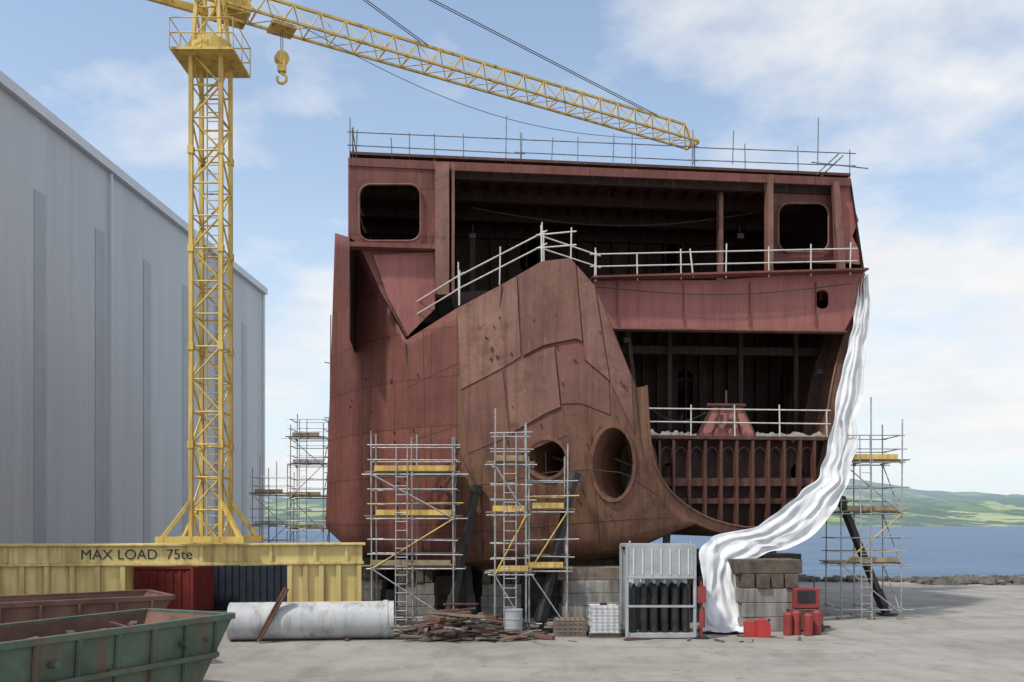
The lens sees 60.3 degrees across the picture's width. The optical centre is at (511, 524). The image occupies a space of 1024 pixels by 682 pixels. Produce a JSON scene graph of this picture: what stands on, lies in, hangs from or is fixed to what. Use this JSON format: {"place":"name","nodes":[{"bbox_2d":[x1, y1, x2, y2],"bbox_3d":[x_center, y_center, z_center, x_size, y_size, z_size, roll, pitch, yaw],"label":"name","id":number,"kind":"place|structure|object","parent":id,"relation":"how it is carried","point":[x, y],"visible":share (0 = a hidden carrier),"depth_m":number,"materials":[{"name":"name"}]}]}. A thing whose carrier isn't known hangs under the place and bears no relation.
{"place":"outdoors","nodes":[
{"label":"outdoors","id":0,"kind":"place"},
{"bbox_2d":[248,456,296,542],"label":"scaffold tower","id":1,"kind":"structure","parent":0,"point":[268,492],"depth_m":49.98,"materials":[{"name":"silver metal"}]},
{"bbox_2d":[281,414,328,542],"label":"scaffold tower","id":2,"kind":"structure","parent":0,"point":[299,462],"depth_m":45.98,"materials":[{"name":"silver metal"}]},
{"bbox_2d":[0,0,1023,494],"label":"sky","id":3,"kind":"structure","parent":0,"point":[927,96],"materials":[{"name":"blue"}]},
{"bbox_2d":[202,581,1023,681],"bbox_3d":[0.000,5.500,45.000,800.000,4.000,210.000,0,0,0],"label":"ground","id":4,"kind":"structure","parent":0,"point":[960,633],"depth_m":23.94,"materials":[{"name":"concrete"}]},
{"bbox_2d":[0,589,175,623],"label":"waste skip","id":5,"kind":"object","parent":4,"relation":"on","point":[20,608],"visible":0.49,"depth_m":20.70,"materials":[{"name":"red metal"}]},
{"bbox_2d":[0,608,234,681],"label":"waste skip","id":6,"kind":"object","parent":4,"relation":"on","point":[154,645],"visible":1,"depth_m":16.21,"materials":[{"name":"green metal"}]},
{"bbox_2d":[0,70,267,543],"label":"industrial shed","id":7,"kind":"structure","parent":4,"relation":"on","point":[93,344],"depth_m":52.44,"materials":[{"name":"metal"}]},
{"bbox_2d":[133,566,213,610],"bbox_3d":[-13.200,2.490,34.165,2.615,1.920,2.470,0,0,0],"label":"tool container","id":8,"kind":"object","parent":4,"relation":"on","point":[191,587],"visible":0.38,"depth_m":33.00,"materials":[{"name":"red metal"}]},
{"bbox_2d":[214,566,286,608],"bbox_3d":[-10.061,2.340,37.165,6.119,2.220,2.470,0,0,0],"label":"shipping container","id":9,"kind":"object","parent":4,"relation":"on","point":[250,583],"visible":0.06,"depth_m":36.00,"materials":[{"name":"blue metal"}]},
{"bbox_2d":[256,587,288,641],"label":"rusty steel beam","id":10,"kind":"structure","parent":4,"relation":"on","point":[273,612],"depth_m":26.14,"materials":[{"name":"brown metal"}]},
{"bbox_2d":[226,600,393,639],"bbox_3d":[-6.073,2.920,26.900,4.896,1.200,1.200,0,0,-7],"label":"pipe","id":11,"kind":"object","parent":4,"relation":"on","point":[333,620],"visible":0.97,"depth_m":26.46,"materials":[{"name":"grey paint"}]},
{"bbox_2d":[0,0,699,601],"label":"tower crane","id":12,"kind":"object","parent":4,"relation":"on","point":[324,570],"visible":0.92,"depth_m":29.72,"materials":[{"name":"metal"}]},
{"bbox_2d":[362,556,386,600],"bbox_3d":[-6.062,2.401,36.012,1.791,2.189,1.560,0,0,0],"label":"keel block","id":13,"kind":"object","parent":4,"relation":"on","point":[381,586],"depth_m":35.35,"materials":[{"name":"concrete"}]},
{"bbox_2d":[396,571,397,596],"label":"keel block","id":14,"kind":"structure","parent":4,"relation":"on","point":[397,586],"depth_m":42.34,"materials":[{"name":"concrete"}]},
{"bbox_2d":[362,431,468,626],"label":"scaffold tower","id":15,"kind":"structure","parent":4,"relation":"on","point":[416,470],"depth_m":29.88,"materials":[{"name":"silver metal"}]},
{"bbox_2d":[396,559,438,616],"bbox_3d":[-3.584,2.401,33.512,1.648,2.189,1.507,0,0,0],"label":"keel block","id":16,"kind":"object","parent":4,"relation":"on","point":[426,587],"depth_m":32.85,"materials":[{"name":"concrete"}]},
{"bbox_2d":[436,566,465,606],"bbox_3d":[-3.039,2.401,38.012,2.699,2.189,1.506,0,0,0],"label":"keel block","id":17,"kind":"object","parent":4,"relation":"on","point":[444,578],"depth_m":37.35,"materials":[{"name":"concrete"}]},
{"bbox_2d":[445,484,482,616],"bbox_3d":[-1.763,1.063,30.163,1.692,4.923,0.766,0,0,-21],"label":"hull prop","id":18,"kind":"object","parent":4,"relation":"on","point":[476,491],"visible":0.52,"depth_m":30.26,"materials":[{"name":"metal"}]},
{"bbox_2d":[379,603,554,641],"bbox_3d":[-1.313,3.019,27.883,5.851,0.968,4.190,0,0,0],"label":"scrap pile","id":19,"kind":"object","parent":4,"relation":"on","point":[457,624],"visible":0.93,"depth_m":26.75,"materials":[{"name":"brown wood"}]},
{"bbox_2d":[464,563,475,614],"bbox_3d":[-1.436,2.288,31.518,0.655,2.520,1.696,0,0,-6],"label":"hull prop","id":20,"kind":"object","parent":4,"relation":"on","point":[470,596],"visible":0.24,"depth_m":31.49,"materials":[{"name":"metal"}]},
{"bbox_2d":[471,567,480,590],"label":"keel block","id":21,"kind":"structure","parent":4,"relation":"on","point":[476,574],"depth_m":46.35,"materials":[{"name":"concrete"}]},
{"bbox_2d":[478,566,521,617],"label":"keel block","id":22,"kind":"structure","parent":4,"relation":"on","point":[487,600],"depth_m":32.35,"materials":[{"name":"concrete"}]},
{"bbox_2d":[480,570,535,595],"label":"keel block","id":23,"kind":"structure","parent":4,"relation":"on","point":[481,583],"depth_m":43.36,"materials":[{"name":"concrete"}]},
{"bbox_2d":[484,408,541,630],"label":"scaffold tower","id":24,"kind":"structure","parent":4,"relation":"on","point":[504,460],"depth_m":27.98,"materials":[{"name":"silver metal"}]},
{"bbox_2d":[504,608,522,631],"bbox_3d":[0.049,3.065,27.400,0.581,0.870,0.590,0,0,0],"label":"oil drum","id":25,"kind":"object","parent":4,"relation":"on","point":[513,618],"visible":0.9,"depth_m":27.17,"materials":[{"name":"grey paint"}]},
{"bbox_2d":[362,548,696,588],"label":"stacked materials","id":26,"kind":"object","parent":4,"relation":"on","point":[389,574],"visible":0.02,"depth_m":48.12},
{"bbox_2d":[510,563,563,606],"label":"keel block","id":27,"kind":"structure","parent":4,"relation":"on","point":[536,593],"depth_m":37.35,"materials":[{"name":"concrete"}]},
{"bbox_2d":[238,624,858,644],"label":"ground litter","id":28,"kind":"object","parent":4,"relation":"on","point":[750,639],"visible":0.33,"depth_m":26.58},
{"bbox_2d":[524,444,578,629],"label":"scaffold tower","id":29,"kind":"structure","parent":4,"relation":"on","point":[535,565],"depth_m":28.28,"materials":[{"name":"silver metal"}]},
{"bbox_2d":[533,471,580,633],"bbox_3d":[1.408,0.881,28.580,2.244,5.302,0.820,0,0,-32],"label":"hull prop","id":30,"kind":"object","parent":4,"relation":"on","point":[542,609],"visible":0.76,"depth_m":28.64,"materials":[{"name":"metal"}]},
{"bbox_2d":[553,617,586,636],"bbox_3d":[1.820,3.234,27.900,1.016,0.522,0.900,0,0,0],"label":"pallet stack","id":31,"kind":"object","parent":4,"relation":"on","point":[569,626],"visible":1,"depth_m":27.47,"materials":[{"name":"brown wood"}]},
{"bbox_2d":[557,566,620,631],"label":"keel block","id":32,"kind":"structure","parent":4,"relation":"on","point":[593,584],"depth_m":28.76,"materials":[{"name":"concrete"}]},
{"bbox_2d":[568,559,613,565],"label":"keel block","id":33,"kind":"structure","parent":4,"relation":"on","point":[603,562],"depth_m":32.40,"materials":[{"name":"concrete"}]},
{"bbox_2d":[324,116,870,632],"bbox_3d":[2.925,-6.423,53.993,24.999,19.745,52.678,0,0,-6],"label":"ship hull under construction","id":34,"kind":"object","parent":4,"relation":"on","point":[668,350],"visible":0.99,"depth_m":32.76,"materials":[{"name":"metal"}]},
{"bbox_2d":[586,603,620,637],"bbox_3d":[2.869,2.978,27.700,1.000,1.035,0.903,0,0,0],"label":"bulk liquid tank","id":35,"kind":"object","parent":4,"relation":"on","point":[604,620],"visible":0.99,"depth_m":27.31,"materials":[{"name":"white plastic"}]},
{"bbox_2d":[603,555,618,580],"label":"keel block","id":36,"kind":"structure","parent":4,"relation":"on","point":[616,559],"depth_m":37.40,"materials":[{"name":"concrete"}]},
{"bbox_2d":[619,541,695,637],"bbox_3d":[4.556,1.985,27.740,2.163,2.970,1.610,0,0,0],"label":"gas bottle cage","id":37,"kind":"object","parent":4,"relation":"on","point":[654,594],"visible":0.99,"depth_m":27.17,"materials":[{"name":"grey paint"}]},
{"bbox_2d":[663,534,670,542],"bbox_3d":[5.277,1.556,30.975,0.636,3.909,0.649,0,0,0],"label":"hull prop","id":38,"kind":"object","parent":4,"relation":"on","point":[666,538],"depth_m":30.73,"materials":[{"name":"metal"}]},
{"bbox_2d":[687,550,698,594],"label":"keel block","id":39,"kind":"object","parent":4,"relation":"on","point":[689,582],"depth_m":43.37,"materials":[{"name":"concrete"}]},
{"bbox_2d":[690,554,702,606],"bbox_3d":[8.983,2.401,38.014,2.738,2.189,1.575,0,0,0],"label":"keel block","id":40,"kind":"object","parent":4,"relation":"on","point":[699,576],"depth_m":37.40,"materials":[{"name":"concrete"}]},
{"bbox_2d":[695,581,708,638],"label":"fire point","id":41,"kind":"structure","parent":4,"relation":"on","point":[701,594],"depth_m":27.00,"materials":[{"name":"red paint"}]},
{"bbox_2d":[743,619,755,636],"bbox_3d":[7.450,3.223,27.520,0.406,0.555,0.240,0,0,0],"label":"fuel can","id":42,"kind":"object","parent":4,"relation":"on","point":[749,628],"visible":0.99,"depth_m":27.40,"materials":[{"name":"red paint"}]},
{"bbox_2d":[756,618,770,637],"bbox_3d":[7.814,3.196,27.432,0.446,0.609,0.264,0,0,0],"label":"fuel can","id":43,"kind":"object","parent":4,"relation":"on","point":[763,628],"visible":1,"depth_m":27.30,"materials":[{"name":"red paint"}]},
{"bbox_2d":[728,558,801,630],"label":"keel block","id":44,"kind":"structure","parent":4,"relation":"on","point":[764,587],"depth_m":28.86,"materials":[{"name":"concrete"}]},
{"bbox_2d":[758,553,800,586],"bbox_3d":[11.983,2.401,39.990,1.889,2.189,1.557,0,0,0],"label":"keel block","id":45,"kind":"object","parent":4,"relation":"on","point":[783,555],"depth_m":39.40,"materials":[{"name":"concrete"}]},
{"bbox_2d":[783,609,791,634],"bbox_3d":[8.719,3.078,27.900,0.280,0.805,0.280,0,0,0],"label":"gas cylinder","id":46,"kind":"object","parent":4,"relation":"on","point":[787,622],"visible":1,"depth_m":27.79,"materials":[{"name":"red paint"}]},
{"bbox_2d":[792,607,800,634],"bbox_3d":[9.025,3.053,28.000,0.280,0.855,0.280,0,0,0],"label":"gas cylinder","id":47,"kind":"object","parent":4,"relation":"on","point":[796,621],"visible":0.99,"depth_m":27.89,"materials":[{"name":"red paint"}]},
{"bbox_2d":[790,579,824,632],"bbox_3d":[9.580,2.637,28.993,1.100,1.718,0.907,0,0,0],"label":"welding set","id":48,"kind":"object","parent":4,"relation":"on","point":[804,599],"visible":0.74,"depth_m":28.68,"materials":[{"name":"red paint"}]},
{"bbox_2d":[804,610,812,635],"bbox_3d":[9.333,3.087,27.800,0.280,0.785,0.280,0,0,0],"label":"gas cylinder","id":49,"kind":"object","parent":4,"relation":"on","point":[808,623],"visible":1,"depth_m":27.69,"materials":[{"name":"red paint"}]},
{"bbox_2d":[812,607,820,634],"bbox_3d":[9.692,3.053,28.050,0.280,0.855,0.280,0,0,0],"label":"gas cylinder","id":50,"kind":"object","parent":4,"relation":"on","point":[816,613],"visible":0.97,"depth_m":27.94,"materials":[{"name":"red paint"}]},
{"bbox_2d":[819,397,913,619],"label":"scaffold tower","id":51,"kind":"structure","parent":4,"relation":"on","point":[870,459],"depth_m":32.58,"materials":[{"name":"silver metal"}]},
{"bbox_2d":[837,496,897,615],"bbox_3d":[13.430,1.241,33.643,2.920,4.618,0.758,0,0,-19],"label":"hull prop","id":52,"kind":"object","parent":4,"relation":"on","point":[881,603],"visible":0.75,"depth_m":33.48,"materials":[{"name":"metal"}]},
{"bbox_2d":[798,574,1023,584],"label":"shore rocks","id":53,"kind":"object","parent":4,"relation":"on","point":[964,579],"visible":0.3,"depth_m":52.68,"materials":[{"name":"grey stone"}]},
{"bbox_2d":[265,526,1023,578],"bbox_3d":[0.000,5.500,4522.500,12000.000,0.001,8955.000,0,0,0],"label":"sea","id":54,"kind":"structure","parent":0,"point":[941,551],"depth_m":211.27,"materials":[{"name":"liquid"}]},
{"bbox_2d":[265,479,1023,525],"bbox_3d":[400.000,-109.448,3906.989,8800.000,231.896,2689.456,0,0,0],"label":"hills","id":55,"kind":"structure","parent":0,"point":[934,508],"depth_m":3323.09,"materials":[{"name":"green plant"}]}
]}

